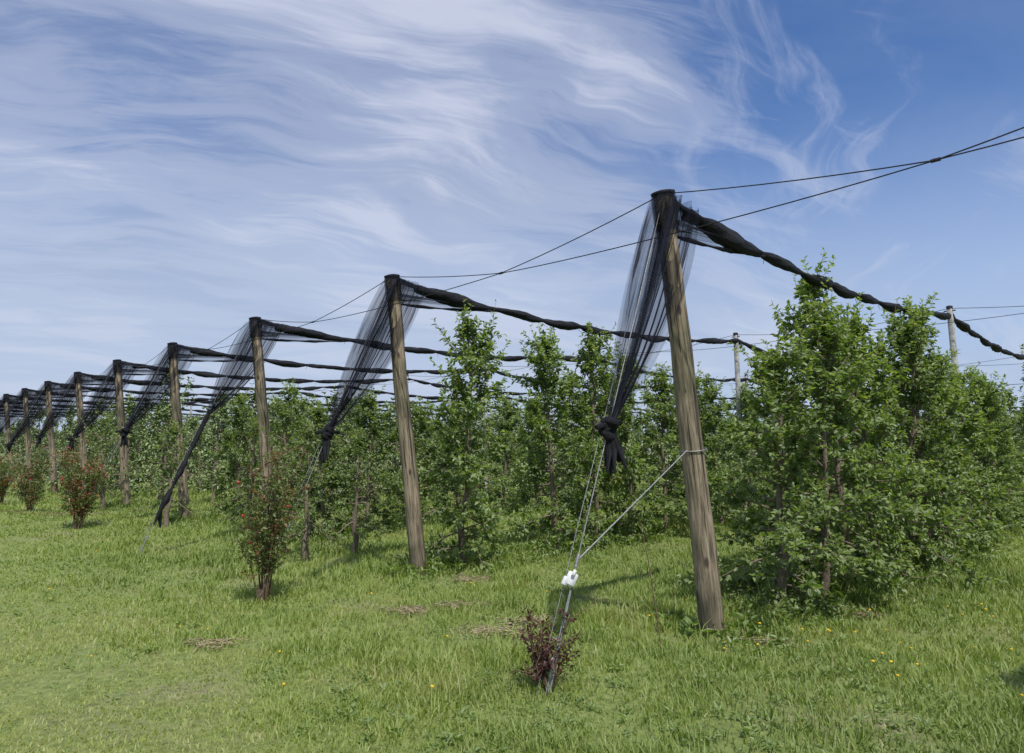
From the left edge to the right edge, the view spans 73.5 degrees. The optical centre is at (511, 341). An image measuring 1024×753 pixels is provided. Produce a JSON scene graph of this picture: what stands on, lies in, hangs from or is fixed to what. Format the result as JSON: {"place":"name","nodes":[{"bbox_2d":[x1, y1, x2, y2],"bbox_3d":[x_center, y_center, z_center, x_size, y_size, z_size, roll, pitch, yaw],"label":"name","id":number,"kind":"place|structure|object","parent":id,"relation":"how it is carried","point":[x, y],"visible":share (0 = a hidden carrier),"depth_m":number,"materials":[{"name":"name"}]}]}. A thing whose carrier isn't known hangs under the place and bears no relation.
{"place":"outdoors","nodes":[
{"label":"outdoors","id":0,"kind":"place"},
{"bbox_2d":[0,450,1023,752],"bbox_3d":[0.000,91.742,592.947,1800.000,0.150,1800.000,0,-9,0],"label":"ground","id":1,"kind":"structure","parent":0,"point":[46,690],"depth_m":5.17,"materials":[{"name":"plant"}]},
{"bbox_2d":[4,394,13,482],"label":"wooden post","id":2,"kind":"object","parent":1,"relation":"on","point":[8,430],"visible":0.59,"depth_m":31.55,"materials":[{"name":"brown wood"}]},
{"bbox_2d":[0,394,543,419],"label":"hail net","id":3,"kind":"object","parent":2,"relation":"attached to","point":[88,402],"visible":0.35,"depth_m":33.23,"materials":[{"name":"plastic"}]},
{"bbox_2d":[0,447,24,502],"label":"rose bush","id":4,"kind":"object","parent":1,"relation":"on","point":[4,481],"visible":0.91,"depth_m":20.49,"materials":[{"name":"green plant"}]},
{"bbox_2d":[12,424,35,479],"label":"apple tree","id":5,"kind":"object","parent":1,"relation":"on","point":[22,438],"visible":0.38,"depth_m":35.31,"materials":[{"name":"green plant"}]},
{"bbox_2d":[1,440,53,511],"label":"rose bush","id":6,"kind":"object","parent":1,"relation":"on","point":[35,478],"visible":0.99,"depth_m":17.35,"materials":[{"name":"green plant"}]},
{"bbox_2d":[22,389,32,485],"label":"wooden post","id":7,"kind":"object","parent":1,"relation":"on","point":[27,432],"visible":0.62,"depth_m":28.38,"materials":[{"name":"brown wood"}]},
{"bbox_2d":[0,388,555,433],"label":"hail net","id":8,"kind":"object","parent":7,"relation":"attached to","point":[92,396],"visible":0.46,"depth_m":29.11,"materials":[{"name":"plastic"}]},
{"bbox_2d":[13,401,55,477],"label":"apple tree","id":9,"kind":"object","parent":1,"relation":"on","point":[38,425],"visible":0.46,"depth_m":32.36,"materials":[{"name":"green plant"}]},
{"bbox_2d":[45,382,57,493],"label":"wooden post","id":10,"kind":"object","parent":1,"relation":"on","point":[51,444],"visible":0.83,"depth_m":25.17,"materials":[{"name":"brown wood"}]},
{"bbox_2d":[3,381,640,453],"bbox_3d":[-4.143,4.604,37.642,38.540,2.891,0.318,8,-12,-44],"label":"hail net","id":11,"kind":"object","parent":10,"relation":"hanging from","point":[9,444],"visible":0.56,"depth_m":25.71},
{"bbox_2d":[46,401,83,480],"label":"apple tree","id":12,"kind":"object","parent":1,"relation":"on","point":[71,413],"visible":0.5,"depth_m":33.23,"materials":[{"name":"green plant"}]},
{"bbox_2d":[55,423,87,482],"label":"apple tree","id":13,"kind":"object","parent":1,"relation":"on","point":[73,455],"visible":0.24,"depth_m":29.35,"materials":[{"name":"green plant"}]},
{"bbox_2d":[74,373,87,491],"bbox_3d":[-13.869,3.166,22.103,0.238,4.323,0.231,-3,-4,-45],"label":"wooden post","id":14,"kind":"object","parent":1,"relation":"on","point":[79,405],"visible":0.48,"depth_m":22.07,"materials":[{"name":"brown wood"}]},
{"bbox_2d":[33,372,670,447],"bbox_3d":[-1.093,4.026,34.640,38.424,2.631,0.452,8,-12,-44],"label":"hail net","id":15,"kind":"object","parent":14,"relation":"hanging from","point":[133,382],"visible":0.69,"depth_m":23.13,"materials":[{"name":"plastic"}]},
{"bbox_2d":[48,408,119,492],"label":"apple tree","id":16,"kind":"object","parent":1,"relation":"on","point":[88,446],"visible":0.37,"depth_m":25.95,"materials":[{"name":"green plant"}]},
{"bbox_2d":[52,434,120,528],"bbox_3d":[-9.027,2.937,14.346,1.057,2.000,1.320,2,-9,-12],"label":"rose bush","id":17,"kind":"object","parent":1,"relation":"on","point":[73,485],"visible":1,"depth_m":14.21,"materials":[{"name":"green plant"}]},
{"bbox_2d":[79,395,118,478],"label":"apple tree","id":18,"kind":"object","parent":1,"relation":"on","point":[104,411],"visible":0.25,"depth_m":30.26,"materials":[{"name":"green plant"}]},
{"bbox_2d":[61,410,146,510],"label":"young apple tree","id":19,"kind":"object","parent":1,"relation":"on","point":[106,425],"visible":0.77,"depth_m":17.84,"materials":[{"name":"green plant"}]},
{"bbox_2d":[69,391,161,499],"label":"apple tree","id":20,"kind":"object","parent":1,"relation":"on","point":[129,404],"visible":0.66,"depth_m":22.99,"materials":[{"name":"green plant"}]},
{"bbox_2d":[96,395,135,478],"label":"apple tree","id":21,"kind":"object","parent":1,"relation":"on","point":[115,416],"visible":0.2,"depth_m":34.61,"materials":[{"name":"green plant"}]},
{"bbox_2d":[99,419,141,491],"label":"apple tree","id":22,"kind":"object","parent":1,"relation":"on","point":[118,469],"visible":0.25,"depth_m":26.66,"materials":[{"name":"green plant"}]},
{"bbox_2d":[113,361,130,505],"bbox_3d":[-10.779,2.687,18.940,0.231,4.320,0.232,-3,-4,-45],"label":"wooden post","id":23,"kind":"object","parent":1,"relation":"on","point":[123,460],"visible":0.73,"depth_m":18.88,"materials":[{"name":"brown wood"}]},
{"bbox_2d":[65,359,736,451],"bbox_3d":[2.013,3.594,31.444,38.467,2.729,0.429,8,-12,-44],"label":"hail net","id":24,"kind":"object","parent":23,"relation":"hanging from","point":[205,374],"visible":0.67,"depth_m":19.67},
{"bbox_2d":[114,408,154,481],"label":"apple tree","id":25,"kind":"object","parent":1,"relation":"on","point":[139,445],"visible":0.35,"depth_m":31.29,"materials":[{"name":"green plant"}]},
{"bbox_2d":[108,403,170,488],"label":"apple tree","id":26,"kind":"object","parent":1,"relation":"on","point":[154,438],"visible":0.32,"depth_m":27.58,"materials":[{"name":"green plant"}]},
{"bbox_2d":[124,362,197,500],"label":"apple tree","id":27,"kind":"object","parent":1,"relation":"on","point":[167,407],"visible":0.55,"depth_m":19.61,"materials":[{"name":"green plant"}]},
{"bbox_2d":[137,408,195,493],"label":"apple tree","id":28,"kind":"object","parent":1,"relation":"on","point":[157,415],"visible":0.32,"depth_m":23.99,"materials":[{"name":"green plant"}]},
{"bbox_2d":[125,419,209,527],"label":"young apple tree","id":29,"kind":"object","parent":1,"relation":"on","point":[175,432],"visible":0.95,"depth_m":14.70,"materials":[{"name":"green plant"}]},
{"bbox_2d":[168,344,189,520],"bbox_3d":[-7.670,2.208,15.795,0.238,4.321,0.228,-3,-4,-45],"label":"wooden post","id":30,"kind":"object","parent":1,"relation":"on","point":[183,495],"visible":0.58,"depth_m":15.74,"materials":[{"name":"brown wood"}]},
{"bbox_2d":[115,342,813,447],"bbox_3d":[5.131,3.042,28.312,38.427,2.593,0.412,8,-12,-44],"label":"hail net","id":31,"kind":"object","parent":30,"relation":"attached to","point":[124,432],"visible":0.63,"depth_m":16.24,"materials":[{"name":"plastic"}]},
{"bbox_2d":[168,415,210,485],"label":"apple tree","id":32,"kind":"object","parent":1,"relation":"on","point":[191,426],"visible":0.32,"depth_m":28.56,"materials":[{"name":"green plant"}]},
{"bbox_2d":[185,422,226,492],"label":"apple tree","id":33,"kind":"object","parent":1,"relation":"on","point":[198,481],"visible":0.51,"depth_m":24.72,"materials":[{"name":"green plant"}]},
{"bbox_2d":[185,391,241,501],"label":"apple tree","id":34,"kind":"object","parent":1,"relation":"on","point":[215,483],"visible":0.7,"depth_m":20.80,"materials":[{"name":"green plant"}]},
{"bbox_2d":[190,409,236,480],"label":"apple tree","id":35,"kind":"object","parent":1,"relation":"on","point":[201,418],"visible":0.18,"depth_m":33.55,"materials":[{"name":"green plant"}]},
{"bbox_2d":[197,393,233,481],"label":"apple tree","id":36,"kind":"object","parent":1,"relation":"on","point":[214,438],"visible":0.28,"depth_m":29.15,"materials":[{"name":"green plant"}]},
{"bbox_2d":[180,635,251,650],"bbox_3d":[-2.610,2.646,5.973,0.593,0.073,0.467,0,-9,0],"label":"dry grass clump","id":37,"kind":"object","parent":1,"relation":"on","point":[210,644],"visible":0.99,"depth_m":6.00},
{"bbox_2d":[194,388,273,519],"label":"apple tree","id":38,"kind":"object","parent":1,"relation":"on","point":[240,408],"visible":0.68,"depth_m":16.47,"materials":[{"name":"green plant"}]},
{"bbox_2d":[218,383,272,498],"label":"apple tree","id":39,"kind":"object","parent":1,"relation":"on","point":[251,401],"visible":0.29,"depth_m":21.68,"materials":[{"name":"green plant"}]},
{"bbox_2d":[206,413,287,530],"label":"young apple tree","id":40,"kind":"object","parent":1,"relation":"on","point":[254,456],"visible":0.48,"depth_m":14.07,"materials":[{"name":"green plant"}]},
{"bbox_2d":[250,318,278,538],"bbox_3d":[-4.562,1.728,12.624,0.232,4.320,0.231,-3,-4,-45],"label":"wooden post","id":41,"kind":"object","parent":1,"relation":"on","point":[260,391],"visible":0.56,"depth_m":12.60,"materials":[{"name":"brown wood"}]},
{"bbox_2d":[139,328,250,552],"bbox_3d":[-5.396,1.537,11.860,1.706,4.124,0.068,8,-12,-43],"label":"anchor cable","id":42,"kind":"object","parent":41,"relation":"attached to","point":[186,451],"visible":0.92,"depth_m":11.73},
{"bbox_2d":[153,316,882,527],"bbox_3d":[8.123,3.153,24.827,38.910,3.886,0.446,8,-12,-43],"label":"hail net","id":43,"kind":"object","parent":41,"relation":"attached to","point":[302,332],"visible":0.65,"depth_m":12.87,"materials":[{"name":"plastic"}]},
{"bbox_2d":[220,414,310,603],"bbox_3d":[-2.899,1.932,7.929,1.127,2.204,0.980,0,-9,0],"label":"rose bush","id":44,"kind":"object","parent":1,"relation":"on","point":[269,551],"visible":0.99,"depth_m":7.87,"materials":[{"name":"green plant"}]},
{"bbox_2d":[250,392,304,490],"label":"apple tree","id":45,"kind":"object","parent":1,"relation":"on","point":[272,411],"visible":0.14,"depth_m":22.00,"materials":[{"name":"green plant"}]},
{"bbox_2d":[242,397,337,530],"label":"young apple tree","id":46,"kind":"object","parent":1,"relation":"on","point":[286,415],"visible":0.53,"depth_m":13.59,"materials":[{"name":"green plant"}]},
{"bbox_2d":[241,377,343,509],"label":"apple tree","id":47,"kind":"object","parent":1,"relation":"on","point":[296,402],"visible":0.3,"depth_m":17.64,"materials":[{"name":"green plant"}]},
{"bbox_2d":[253,419,352,561],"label":"young apple tree","id":48,"kind":"object","parent":1,"relation":"on","point":[309,441],"visible":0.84,"depth_m":10.69,"materials":[{"name":"green plant"}]},
{"bbox_2d":[277,397,367,543],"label":"apple tree","id":49,"kind":"object","parent":1,"relation":"on","point":[324,516],"visible":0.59,"depth_m":13.29,"materials":[{"name":"green plant"}]},
{"bbox_2d":[296,385,366,508],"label":"apple tree","id":50,"kind":"object","parent":1,"relation":"on","point":[335,428],"visible":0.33,"depth_m":18.42,"materials":[{"name":"green plant"}]},
{"bbox_2d":[332,391,366,494],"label":"apple tree","id":51,"kind":"object","parent":1,"relation":"on","point":[347,439],"visible":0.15,"depth_m":23.68,"materials":[{"name":"green plant"}]},
{"bbox_2d":[308,425,400,554],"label":"young apple tree","id":52,"kind":"object","parent":1,"relation":"on","point":[356,454],"visible":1,"depth_m":11.26,"materials":[{"name":"green plant"}]},
{"bbox_2d":[301,382,433,531],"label":"apple tree","id":53,"kind":"object","parent":1,"relation":"on","point":[362,413],"visible":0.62,"depth_m":14.27,"materials":[{"name":"green plant"}]},
{"bbox_2d":[345,390,396,506],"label":"apple tree","id":54,"kind":"object","parent":1,"relation":"on","point":[389,426],"visible":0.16,"depth_m":19.30,"materials":[{"name":"green plant"}]},
{"bbox_2d":[370,397,415,494],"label":"apple tree","id":55,"kind":"object","parent":1,"relation":"on","point":[395,444],"visible":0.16,"depth_m":25.36,"materials":[{"name":"green plant"}]},
{"bbox_2d":[375,603,436,615],"bbox_3d":[-1.071,2.803,7.224,0.635,0.081,0.616,-7,-11,39],"label":"dry grass clump","id":56,"kind":"object","parent":1,"relation":"on","point":[408,611],"visible":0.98,"depth_m":7.12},
{"bbox_2d":[385,276,426,575],"bbox_3d":[-1.466,1.250,9.470,0.231,4.320,0.242,-3,-4,-45],"label":"wooden post","id":57,"kind":"object","parent":1,"relation":"on","point":[416,544],"visible":0.88,"depth_m":9.40,"materials":[{"name":"brown wood"}]},
{"bbox_2d":[256,289,387,600],"bbox_3d":[-2.295,1.059,8.705,1.706,4.124,0.068,8,-12,-43],"label":"anchor cable","id":58,"kind":"object","parent":57,"relation":"attached to","point":[315,462],"visible":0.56,"depth_m":8.45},
{"bbox_2d":[315,274,999,462],"bbox_3d":[11.293,2.162,21.997,38.486,2.770,0.442,8,-12,-44],"label":"hail net","id":59,"kind":"object","parent":57,"relation":"hanging from","point":[446,298],"visible":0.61,"depth_m":9.71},
{"bbox_2d":[378,396,441,501],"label":"apple tree","id":60,"kind":"object","parent":1,"relation":"on","point":[417,423],"visible":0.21,"depth_m":20.56,"materials":[{"name":"green plant"}]},
{"bbox_2d":[365,402,475,524],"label":"apple tree","id":61,"kind":"object","parent":1,"relation":"on","point":[420,413],"visible":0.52,"depth_m":15.01,"materials":[{"name":"green plant"}]},
{"bbox_2d":[388,295,521,573],"bbox_3d":[-0.778,1.343,10.008,1.909,4.046,1.862,2,-6,-3],"label":"apple tree","id":62,"kind":"object","parent":1,"relation":"on","point":[468,359],"visible":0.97,"depth_m":10.00,"materials":[{"name":"green plant"}]},
{"bbox_2d":[424,391,495,517],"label":"apple tree","id":63,"kind":"object","parent":1,"relation":"on","point":[457,499],"visible":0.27,"depth_m":15.85,"materials":[{"name":"green plant"}]},
{"bbox_2d":[432,598,492,611],"bbox_3d":[-0.511,2.815,7.309,0.686,0.082,0.531,-4,-9,22],"label":"dry grass clump","id":64,"kind":"object","parent":1,"relation":"on","point":[454,605],"visible":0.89,"depth_m":7.31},
{"bbox_2d":[476,412,509,497],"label":"apple tree","id":65,"kind":"object","parent":1,"relation":"on","point":[483,426],"visible":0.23,"depth_m":22.15,"materials":[{"name":"green plant"}]},
{"bbox_2d":[451,622,539,638],"bbox_3d":[-0.152,2.630,6.224,0.859,0.069,0.528,0,-9,0],"label":"dry grass clump","id":66,"kind":"object","parent":1,"relation":"on","point":[501,630],"visible":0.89,"depth_m":6.25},
{"bbox_2d":[476,393,538,514],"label":"apple tree","id":67,"kind":"object","parent":1,"relation":"on","point":[509,424],"visible":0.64,"depth_m":16.58,"materials":[{"name":"green plant"}]},
{"bbox_2d":[0,415,1023,452],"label":"distant trees","id":68,"kind":"object","parent":1,"relation":"on","point":[55,436],"visible":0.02,"depth_m":150.90,"materials":[{"name":"green plant"}]},
{"bbox_2d":[0,495,1023,752],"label":"meadow weeds","id":69,"kind":"object","parent":1,"relation":"on","point":[686,621],"visible":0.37,"depth_m":6.02,"materials":[{"name":"green plant"}]},
{"bbox_2d":[11,541,1023,697],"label":"dandelions","id":70,"kind":"object","parent":1,"relation":"on","point":[757,644],"visible":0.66,"depth_m":5.77,"materials":[{"name":"yellow plant"}]},
{"bbox_2d":[501,417,533,493],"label":"apple tree","id":71,"kind":"object","parent":1,"relation":"on","point":[507,485],"visible":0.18,"depth_m":23.16,"materials":[{"name":"green plant"}]},
{"bbox_2d":[496,398,584,510],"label":"apple tree","id":72,"kind":"object","parent":1,"relation":"on","point":[538,500],"visible":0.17,"depth_m":17.59,"materials":[{"name":"green plant"}]},
{"bbox_2d":[508,602,594,691],"bbox_3d":[0.213,2.168,4.837,0.629,0.640,0.479,6,-10,-33],"label":"dark rose bush","id":73,"kind":"object","parent":1,"relation":"on","point":[538,658],"visible":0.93,"depth_m":4.82,"materials":[{"name":"red plant"}]},
{"bbox_2d":[484,323,625,556],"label":"apple tree","id":74,"kind":"object","parent":1,"relation":"on","point":[547,384],"visible":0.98,"depth_m":11.40,"materials":[{"name":"green plant"}]},
{"bbox_2d":[500,321,657,545],"bbox_3d":[1.432,1.652,12.387,2.366,4.070,2.739,-8,-14,37],"label":"apple tree","id":75,"kind":"object","parent":1,"relation":"on","point":[588,366],"visible":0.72,"depth_m":12.21,"materials":[{"name":"green plant"}]},
{"bbox_2d":[559,387,613,506],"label":"apple tree","id":76,"kind":"object","parent":1,"relation":"on","point":[577,487],"visible":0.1,"depth_m":18.57,"materials":[{"name":"green plant"}]},
{"bbox_2d":[549,341,678,541],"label":"apple tree","id":77,"kind":"object","parent":1,"relation":"on","point":[629,485],"visible":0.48,"depth_m":12.77,"materials":[{"name":"green plant"}]},
{"bbox_2d":[642,395,680,496],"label":"apple tree","id":78,"kind":"object","parent":1,"relation":"on","point":[658,429],"visible":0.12,"depth_m":21.38,"materials":[{"name":"green plant"}]},
{"bbox_2d":[583,361,742,533],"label":"apple tree","id":79,"kind":"object","parent":1,"relation":"on","point":[661,382],"visible":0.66,"depth_m":13.55,"materials":[{"name":"green plant"}]},
{"bbox_2d":[654,193,725,637],"bbox_3d":[1.635,0.771,6.330,0.242,4.320,0.235,-3,-4,-45],"label":"wooden post","id":80,"kind":"object","parent":1,"relation":"on","point":[706,570],"visible":0.89,"depth_m":6.25,"materials":[{"name":"brown wood"}]},
{"bbox_2d":[3,127,1023,403],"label":"overhead wire","id":81,"kind":"object","parent":80,"relation":"attached to","point":[649,239],"visible":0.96,"depth_m":6.08,"materials":[{"name":"metal"}]},
{"bbox_2d":[536,210,706,695],"bbox_3d":[1.005,0.600,5.686,0.246,4.124,2.173,-8,-12,43],"label":"anchor cable","id":82,"kind":"object","parent":80,"relation":"attached to","point":[570,578],"visible":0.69,"depth_m":5.14,"materials":[{"name":"grey metal"}]},
{"bbox_2d":[594,189,1023,474],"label":"hail net","id":83,"kind":"object","parent":80,"relation":"attached to","point":[730,241],"visible":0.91,"depth_m":6.34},
{"bbox_2d":[640,361,761,528],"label":"apple tree","id":84,"kind":"object","parent":1,"relation":"on","point":[671,472],"visible":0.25,"depth_m":14.35,"materials":[{"name":"green plant"}]},
{"bbox_2d":[676,373,785,524],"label":"apple tree","id":85,"kind":"object","parent":1,"relation":"on","point":[718,512],"visible":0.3,"depth_m":15.17,"materials":[{"name":"green plant"}]},
{"bbox_2d":[732,332,747,520],"bbox_3d":[5.348,2.047,16.056,0.113,4.570,0.201,8,-11,-41],"label":"concrete post","id":86,"kind":"object","parent":1,"relation":"on","point":[737,371],"visible":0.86,"depth_m":16.19,"materials":[{"name":"concrete"}]},
{"bbox_2d":[706,382,788,517],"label":"apple tree","id":87,"kind":"object","parent":1,"relation":"on","point":[745,408],"visible":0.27,"depth_m":15.93,"materials":[{"name":"green plant"}]},
{"bbox_2d":[724,344,808,512],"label":"apple tree","id":88,"kind":"object","parent":1,"relation":"on","point":[765,484],"visible":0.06,"depth_m":17.02,"materials":[{"name":"green plant"}]},
{"bbox_2d":[678,335,910,629],"bbox_3d":[2.788,1.418,7.327,2.151,3.018,2.490,3,-9,-23],"label":"apple tree","id":89,"kind":"object","parent":1,"relation":"on","point":[791,537],"visible":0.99,"depth_m":7.14,"materials":[{"name":"green plant"}]},
{"bbox_2d":[677,298,995,604],"bbox_3d":[3.653,1.235,7.891,3.041,3.574,1.927,-6,-10,34],"label":"apple tree","id":90,"kind":"object","parent":1,"relation":"on","point":[831,341],"visible":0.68,"depth_m":7.80,"materials":[{"name":"green plant"}]},
{"bbox_2d":[714,247,966,595],"bbox_3d":[4.062,1.003,8.750,2.365,4.330,2.339,6,-11,-36],"label":"apple tree","id":91,"kind":"object","parent":1,"relation":"on","point":[805,290],"visible":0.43,"depth_m":8.57,"materials":[{"name":"green plant"}]},
{"bbox_2d":[787,292,1007,589],"bbox_3d":[5.042,1.313,9.505,2.453,4.026,2.899,-3,-9,21],"label":"apple tree","id":92,"kind":"object","parent":1,"relation":"on","point":[936,487],"visible":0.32,"depth_m":9.23,"materials":[{"name":"green plant"}]},
{"bbox_2d":[849,292,982,582],"bbox_3d":[5.941,1.339,9.915,1.986,4.138,2.036,2,-5,5],"label":"apple tree","id":93,"kind":"object","parent":1,"relation":"on","point":[912,327],"visible":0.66,"depth_m":9.92,"materials":[{"name":"green plant"}]},
{"bbox_2d":[862,362,1023,556],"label":"apple tree","id":94,"kind":"object","parent":1,"relation":"on","point":[967,426],"visible":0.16,"depth_m":11.40,"materials":[{"name":"green plant"}]},
{"bbox_2d":[868,291,1021,568],"bbox_3d":[6.628,1.377,11.185,2.238,4.373,2.560,1,-9,-9],"label":"apple tree","id":95,"kind":"object","parent":1,"relation":"on","point":[979,528],"visible":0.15,"depth_m":10.75,"materials":[{"name":"green plant"}]},
{"bbox_2d":[944,305,973,542],"bbox_3d":[8.450,1.569,12.901,0.113,4.570,0.201,8,-11,-41],"label":"concrete post","id":96,"kind":"object","parent":1,"relation":"on","point":[951,331],"visible":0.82,"depth_m":13.12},
{"bbox_2d":[154,306,1023,409],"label":"overhead wire","id":97,"kind":"object","parent":96,"relation":"attached to","point":[694,344],"visible":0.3,"depth_m":16.84,"materials":[{"name":"metal"}]},
{"bbox_2d":[915,361,1023,544],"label":"apple tree","id":98,"kind":"object","parent":1,"relation":"on","point":[967,390],"visible":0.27,"depth_m":12.53,"materials":[{"name":"green plant"}]},
{"bbox_2d":[918,365,1023,536],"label":"apple tree","id":99,"kind":"object","parent":1,"relation":"on","point":[1000,461],"visible":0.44,"depth_m":13.23,"materials":[{"name":"green plant"}]},
{"bbox_2d":[964,381,1023,529],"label":"apple tree","id":100,"kind":"object","parent":1,"relation":"on","point":[1018,518],"visible":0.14,"depth_m":14.15,"materials":[{"name":"green plant"}]},
{"bbox_2d":[967,370,1023,523],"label":"apple tree","id":101,"kind":"object","parent":1,"relation":"on","point":[1019,418],"visible":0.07,"depth_m":14.76,"materials":[{"name":"green plant"}]},
{"bbox_2d":[981,380,1023,501],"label":"apple tree","id":102,"kind":"object","parent":1,"relation":"on","point":[1011,399],"visible":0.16,"depth_m":16.85,"materials":[{"name":"green plant"}]},
{"bbox_2d":[1003,405,1023,502],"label":"apple tree","id":103,"kind":"object","parent":1,"relation":"on","point":[1015,436],"visible":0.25,"depth_m":15.89,"materials":[{"name":"green plant"}]},
{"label":"wooden post","id":104,"kind":"object","parent":1,"relation":"on","visible":0},
{"bbox_2d":[0,400,508,418],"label":"hail net","id":105,"kind":"object","parent":104,"relation":"attached to","point":[62,406],"visible":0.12,"depth_m":37.87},
{"bbox_2d":[0,0,1023,443],"label":"sky","id":106,"kind":"structure","parent":0,"point":[183,172],"materials":[{"name":"blue"}]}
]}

